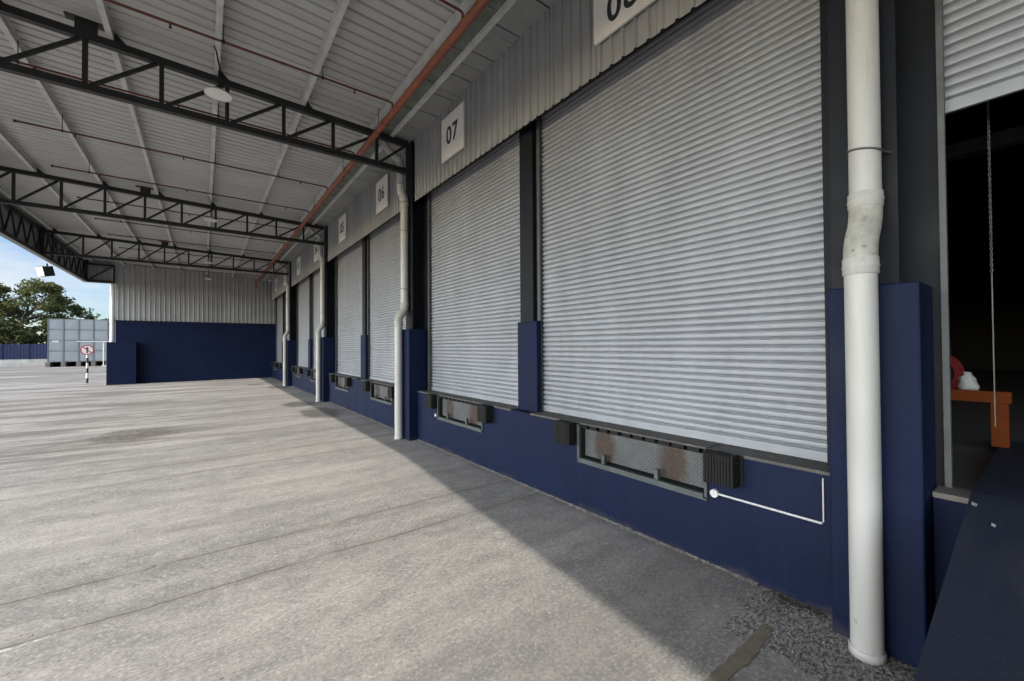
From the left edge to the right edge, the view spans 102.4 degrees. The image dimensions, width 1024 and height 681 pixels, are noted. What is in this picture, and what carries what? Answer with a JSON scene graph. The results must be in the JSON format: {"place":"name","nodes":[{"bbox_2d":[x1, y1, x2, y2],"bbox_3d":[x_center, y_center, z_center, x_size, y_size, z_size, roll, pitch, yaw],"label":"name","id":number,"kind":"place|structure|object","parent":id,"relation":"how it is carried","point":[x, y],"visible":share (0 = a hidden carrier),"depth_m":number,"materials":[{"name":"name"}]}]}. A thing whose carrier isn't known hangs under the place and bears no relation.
{"place":"outdoors","nodes":[
{"label":"outdoors","id":0,"kind":"place"},
{"bbox_2d":[0,236,109,343],"label":"sky","id":1,"kind":"structure","parent":0,"point":[17,264],"materials":[{"name":"blue"}]},
{"bbox_2d":[0,365,815,680],"bbox_3d":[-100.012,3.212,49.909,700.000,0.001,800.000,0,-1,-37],"label":"yard ground","id":2,"kind":"structure","parent":0,"point":[432,573],"depth_m":3.66,"materials":[{"name":"concrete"}]},
{"bbox_2d":[0,318,14,343],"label":"broadleaf tree","id":3,"kind":"object","parent":2,"relation":"on","point":[3,324],"visible":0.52,"depth_m":49.16,"materials":[{"name":"green plant"}]},
{"bbox_2d":[0,344,46,365],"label":"boundary fence","id":4,"kind":"object","parent":2,"relation":"on","point":[23,354],"visible":0.08,"depth_m":46.92,"materials":[{"name":"blue metal"}]},
{"bbox_2d":[0,325,46,343],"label":"tree","id":5,"kind":"object","parent":2,"relation":"on","point":[24,336],"visible":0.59,"depth_m":48.90,"materials":[{"name":"green plant"}]},
{"bbox_2d":[0,278,79,343],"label":"broadleaf tree","id":6,"kind":"object","parent":2,"relation":"on","point":[55,298],"visible":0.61,"depth_m":52.27,"materials":[{"name":"green plant"}]},
{"bbox_2d":[32,305,100,343],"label":"broadleaf tree","id":7,"kind":"object","parent":2,"relation":"on","point":[80,312],"visible":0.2,"depth_m":55.78,"materials":[{"name":"green plant"}]},
{"bbox_2d":[45,318,115,366],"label":"water tank","id":8,"kind":"object","parent":2,"relation":"on","point":[64,336],"visible":0.52,"depth_m":44.58,"materials":[{"name":"metal"}]},
{"bbox_2d":[80,345,93,382],"bbox_3d":[-23.536,1.308,22.811,0.550,2.115,0.121,0,-1,-37],"label":"traffic sign","id":9,"kind":"object","parent":2,"relation":"on","point":[87,350],"visible":0.98,"depth_m":22.78,"materials":[{"name":"white metal"}]},
{"bbox_2d":[77,341,109,366],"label":"water pipe","id":10,"kind":"object","parent":2,"relation":"on","point":[103,365],"visible":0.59,"depth_m":44.01,"materials":[{"name":"white metal"}]},
{"bbox_2d":[106,342,136,384],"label":"wall","id":11,"kind":"structure","parent":2,"relation":"on","point":[121,363],"depth_m":21.79,"materials":[{"name":"blue paint"}]},
{"bbox_2d":[110,262,275,382],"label":"end wall","id":12,"kind":"structure","parent":2,"relation":"on","point":[175,324],"depth_m":24.00,"materials":[{"name":"blue paint"}]},
{"bbox_2d":[12,391,895,680],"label":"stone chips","id":13,"kind":"object","parent":2,"relation":"on","point":[614,549],"visible":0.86,"depth_m":2.73,"materials":[{"name":"grey stone"}]},
{"bbox_2d":[274,378,758,585],"bbox_3d":[-6.715,2.139,14.766,0.056,0.014,28.820,0,-1,-37],"label":"mortar fillet","id":14,"kind":"object","parent":2,"relation":"on","point":[748,580],"visible":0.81,"depth_m":4.50,"materials":[{"name":"grey concrete"}]},
{"bbox_2d":[296,388,916,680],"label":"leaf litter","id":15,"kind":"object","parent":2,"relation":"on","point":[783,597],"visible":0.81,"depth_m":2.93,"materials":[{"name":"plant"}]},
{"bbox_2d":[703,623,774,680],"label":"clay filled joint","id":16,"kind":"object","parent":2,"relation":"on","point":[746,651],"visible":1,"depth_m":2.51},
{"bbox_2d":[913,441,1023,680],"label":"loading ramp","id":17,"kind":"structure","parent":2,"relation":"on","point":[976,631],"depth_m":1.71,"materials":[{"name":"paint"}]},
{"bbox_2d":[265,0,1023,668],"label":"warehouse","id":18,"kind":"structure","parent":0,"point":[641,220],"depth_m":4.17,"materials":[{"name":"blue paint"}]},
{"bbox_2d":[0,0,516,283],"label":"loading canopy","id":19,"kind":"object","parent":18,"relation":"attached to","point":[386,49],"visible":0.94,"depth_m":7.79,"materials":[{"name":"metal"}]},
{"bbox_2d":[35,263,54,276],"bbox_3d":[-19.140,-2.873,16.891,0.490,0.565,0.407,-1,-1,18],"label":"floodlight","id":20,"kind":"object","parent":19,"relation":"hanging from","point":[45,271],"visible":1,"depth_m":16.77,"materials":[{"name":"white"}]},
{"bbox_2d":[203,197,217,221],"bbox_3d":[-8.757,-3.837,11.969,0.344,0.706,0.344,0,-1,-37],"label":"pendant lamp","id":21,"kind":"object","parent":19,"relation":"hanging from","point":[210,219],"visible":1,"depth_m":11.96,"materials":[{"name":"white metal"}]},
{"bbox_2d":[204,45,232,101],"bbox_3d":[-4.284,-3.939,6.012,0.344,0.726,0.344,0,-1,-37],"label":"pendant lamp","id":22,"kind":"object","parent":19,"relation":"hanging from","point":[218,93],"visible":1,"depth_m":6.00,"materials":[{"name":"white metal"}]},
{"bbox_2d":[0,0,490,287],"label":"sprinkler pipework","id":23,"kind":"object","parent":19,"relation":"hanging from","point":[470,16],"visible":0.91,"depth_m":7.40,"materials":[{"name":"red metal"}]},
{"bbox_2d":[277,259,289,385],"bbox_3d":[-11.325,-0.865,20.365,0.617,6.242,0.235,0,-1,-37],"label":"downpipe","id":24,"kind":"object","parent":18,"relation":"attached to","point":[286,333],"visible":0.99,"depth_m":20.40,"materials":[{"name":"plastic"}]},
{"bbox_2d":[297,256,300,275],"bbox_3d":[-9.697,-3.397,18.734,0.046,0.770,0.790,0,-1,-37],"label":"number board","id":25,"kind":"object","parent":18,"relation":"attached to","point":[298,265],"visible":1,"depth_m":18.69,"materials":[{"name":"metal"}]},
{"bbox_2d":[298,368,302,373],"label":"dock bumper","id":26,"kind":"object","parent":18,"relation":"attached to","point":[300,370],"visible":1,"depth_m":18.14,"materials":[{"name":"black rubber"}]},
{"bbox_2d":[295,366,307,377],"bbox_3d":[-9.757,1.454,19.090,0.330,0.455,1.559,0,-1,-37],"label":"dock leveller","id":27,"kind":"object","parent":18,"relation":"attached to","point":[296,372],"visible":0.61,"depth_m":19.43,"materials":[{"name":"metal"}]},
{"bbox_2d":[306,369,310,375],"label":"dock bumper","id":28,"kind":"object","parent":18,"relation":"attached to","point":[308,372],"visible":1,"depth_m":16.73,"materials":[{"name":"black rubber"}]},
{"bbox_2d":[311,369,315,381],"bbox_3d":[-7.596,1.400,16.212,0.330,0.455,1.559,0,-1,-37],"label":"dock leveller","id":29,"kind":"object","parent":18,"relation":"attached to","point":[313,375],"visible":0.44,"depth_m":16.62,"materials":[{"name":"metal"}]},
{"bbox_2d":[307,223,325,401],"bbox_3d":[-6.876,-0.975,14.441,0.617,6.242,0.235,0,-1,-37],"label":"downpipe","id":30,"kind":"object","parent":18,"relation":"attached to","point":[320,327],"visible":0.97,"depth_m":14.47,"materials":[{"name":"plastic"}]},
{"bbox_2d":[314,239,318,261],"bbox_3d":[-7.505,-3.451,15.815,0.046,0.770,0.790,0,-1,-37],"label":"number board","id":31,"kind":"object","parent":18,"relation":"attached to","point":[316,257],"visible":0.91,"depth_m":15.87,"materials":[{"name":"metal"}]},
{"bbox_2d":[329,374,334,381],"bbox_3d":[-6.002,1.259,13.748,0.138,0.262,0.300,0,-1,-37],"label":"dock bumper","id":32,"kind":"object","parent":18,"relation":"attached to","point":[331,377],"visible":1,"depth_m":13.67,"materials":[{"name":"black rubber"}]},
{"bbox_2d":[339,213,345,242],"bbox_3d":[-5.296,-3.506,12.873,0.046,0.770,0.790,0,-1,-37],"label":"number board","id":33,"kind":"object","parent":18,"relation":"attached to","point":[342,228],"visible":1,"depth_m":12.81,"materials":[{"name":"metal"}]},
{"bbox_2d":[335,374,356,391],"bbox_3d":[-5.284,1.342,13.134,0.330,0.455,1.559,0,-1,-37],"label":"dock leveller","id":34,"kind":"object","parent":18,"relation":"attached to","point":[339,381],"visible":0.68,"depth_m":13.32,"materials":[{"name":"metal"}]},
{"bbox_2d":[345,377,351,386],"bbox_3d":[-4.891,1.231,12.269,0.138,0.262,0.300,0,-1,-37],"label":"dock bumper","id":35,"kind":"object","parent":18,"relation":"attached to","point":[348,381],"visible":1,"depth_m":12.18,"materials":[{"name":"black rubber"}]},
{"bbox_2d":[363,381,369,391],"bbox_3d":[-3.840,1.205,10.870,0.138,0.262,0.300,0,-1,-37],"label":"dock bumper","id":36,"kind":"object","parent":18,"relation":"attached to","point":[366,386],"visible":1,"depth_m":10.78,"materials":[{"name":"black rubber"}]},
{"bbox_2d":[376,173,387,213],"bbox_3d":[-3.171,-3.559,10.042,0.046,0.770,0.790,0,-1,-37],"label":"number board","id":37,"kind":"object","parent":18,"relation":"attached to","point":[381,194],"visible":1,"depth_m":9.96,"materials":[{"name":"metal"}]},
{"bbox_2d":[370,381,394,404],"bbox_3d":[-3.123,1.288,10.255,0.330,0.455,1.559,0,-1,-37],"label":"dock leveller","id":38,"kind":"object","parent":18,"relation":"attached to","point":[379,391],"visible":0.72,"depth_m":10.40,"materials":[{"name":"metal"}]},
{"bbox_2d":[388,386,394,397],"bbox_3d":[-2.729,1.178,9.391,0.138,0.262,0.300,0,-1,-37],"label":"dock bumper","id":39,"kind":"object","parent":18,"relation":"attached to","point":[391,391],"visible":0.81,"depth_m":9.29,"materials":[{"name":"black rubber"}]},
{"bbox_2d":[380,140,408,439],"bbox_3d":[-2.430,-1.086,8.520,0.617,6.242,0.235,0,-1,-37],"label":"downpipe","id":40,"kind":"object","parent":18,"relation":"attached to","point":[401,313],"visible":0.97,"depth_m":8.55,"materials":[{"name":"plastic"}]},
{"bbox_2d":[425,394,437,408],"bbox_3d":[-1.529,1.148,7.792,0.138,0.262,0.300,0,-1,-37],"label":"dock bumper","id":41,"kind":"object","parent":18,"relation":"attached to","point":[430,401],"visible":1,"depth_m":7.71,"materials":[{"name":"black rubber"}]},
{"bbox_2d":[441,101,464,163],"bbox_3d":[-1.033,-3.612,7.196,0.046,0.770,0.790,0,-1,-37],"label":"number board","id":42,"kind":"object","parent":18,"relation":"attached to","point":[453,131],"visible":1,"depth_m":7.14,"materials":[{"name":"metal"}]},
{"bbox_2d":[437,394,494,432],"bbox_3d":[-0.811,1.231,7.177,0.330,0.455,1.559,0,-1,-37],"label":"dock leveller","id":43,"kind":"object","parent":18,"relation":"attached to","point":[452,409],"visible":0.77,"depth_m":7.17,"materials":[{"name":"metal"}]},
{"bbox_2d":[477,404,493,423],"bbox_3d":[-0.418,1.120,6.313,0.138,0.262,0.300,0,-1,-37],"label":"dock bumper","id":44,"kind":"object","parent":18,"relation":"attached to","point":[485,413],"visible":1,"depth_m":6.23,"materials":[{"name":"black rubber"}]},
{"bbox_2d":[554,419,577,445],"bbox_3d":[0.633,1.094,4.913,0.138,0.262,0.300,0,-1,-37],"label":"dock bumper","id":45,"kind":"object","parent":18,"relation":"attached to","point":[565,431],"visible":1,"depth_m":4.84,"materials":[{"name":"black rubber"}]},
{"bbox_2d":[593,0,655,46],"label":"number board","id":46,"kind":"object","parent":18,"relation":"attached to","point":[611,17],"visible":1,"depth_m":4.37,"materials":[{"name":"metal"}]},
{"bbox_2d":[577,420,721,500],"bbox_3d":[1.350,1.177,4.298,0.330,0.455,1.559,0,-1,-37],"label":"dock leveller","id":47,"kind":"object","parent":18,"relation":"attached to","point":[676,466],"visible":0.84,"depth_m":4.15,"materials":[{"name":"metal"}]},
{"bbox_2d":[703,449,743,488],"bbox_3d":[1.743,1.066,3.434,0.138,0.262,0.300,0,-1,-37],"label":"dock bumper","id":48,"kind":"object","parent":18,"relation":"attached to","point":[723,468],"visible":1,"depth_m":3.37,"materials":[{"name":"black rubber"}]},
{"bbox_2d":[710,478,823,523],"bbox_3d":[1.961,1.161,3.236,0.028,0.354,0.814,0,-1,-37],"label":"conduit switch","id":49,"kind":"object","parent":18,"relation":"attached to","point":[714,493],"visible":1,"depth_m":3.17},
{"bbox_2d":[841,0,891,665],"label":"downpipe","id":50,"kind":"object","parent":18,"relation":"attached to","point":[860,268],"visible":1,"depth_m":2.50,"materials":[{"name":"plastic"}]},
{"bbox_2d":[950,355,964,388],"bbox_3d":[4.361,0.524,4.265,0.240,0.820,0.440,0,-1,-37],"label":"hose reel","id":51,"kind":"object","parent":18,"relation":"on","point":[957,369],"visible":0.13,"depth_m":4.08,"materials":[{"name":"red rubber"}]},
{"bbox_2d":[951,388,1011,447],"bbox_3d":[3.612,0.682,4.013,0.104,0.495,1.610,0,-1,-37],"label":"guard rail","id":52,"kind":"object","parent":18,"relation":"on","point":[1000,434],"visible":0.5,"depth_m":3.40,"materials":[{"name":"orange paint"}]},
{"bbox_2d":[957,372,979,389],"bbox_3d":[3.949,0.348,3.566,0.124,0.155,0.135,0,-1,-10],"label":"plastic bag","id":53,"kind":"object","parent":52,"relation":"on","point":[967,380],"visible":1,"depth_m":3.54,"materials":[{"name":"white plastic"}]},
{"bbox_2d":[986,101,995,426],"bbox_3d":[3.133,-0.578,2.692,0.014,2.274,0.012,0,-1,-6],"label":"hand chain","id":54,"kind":"object","parent":18,"relation":"hanging from","point":[991,260],"visible":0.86,"depth_m":2.69,"materials":[{"name":"metal"}]},
{"bbox_2d":[723,585,916,680],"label":"rough ground","id":55,"kind":"structure","parent":0,"point":[755,611],"depth_m":2.64,"materials":[{"name":"grey gravel"}]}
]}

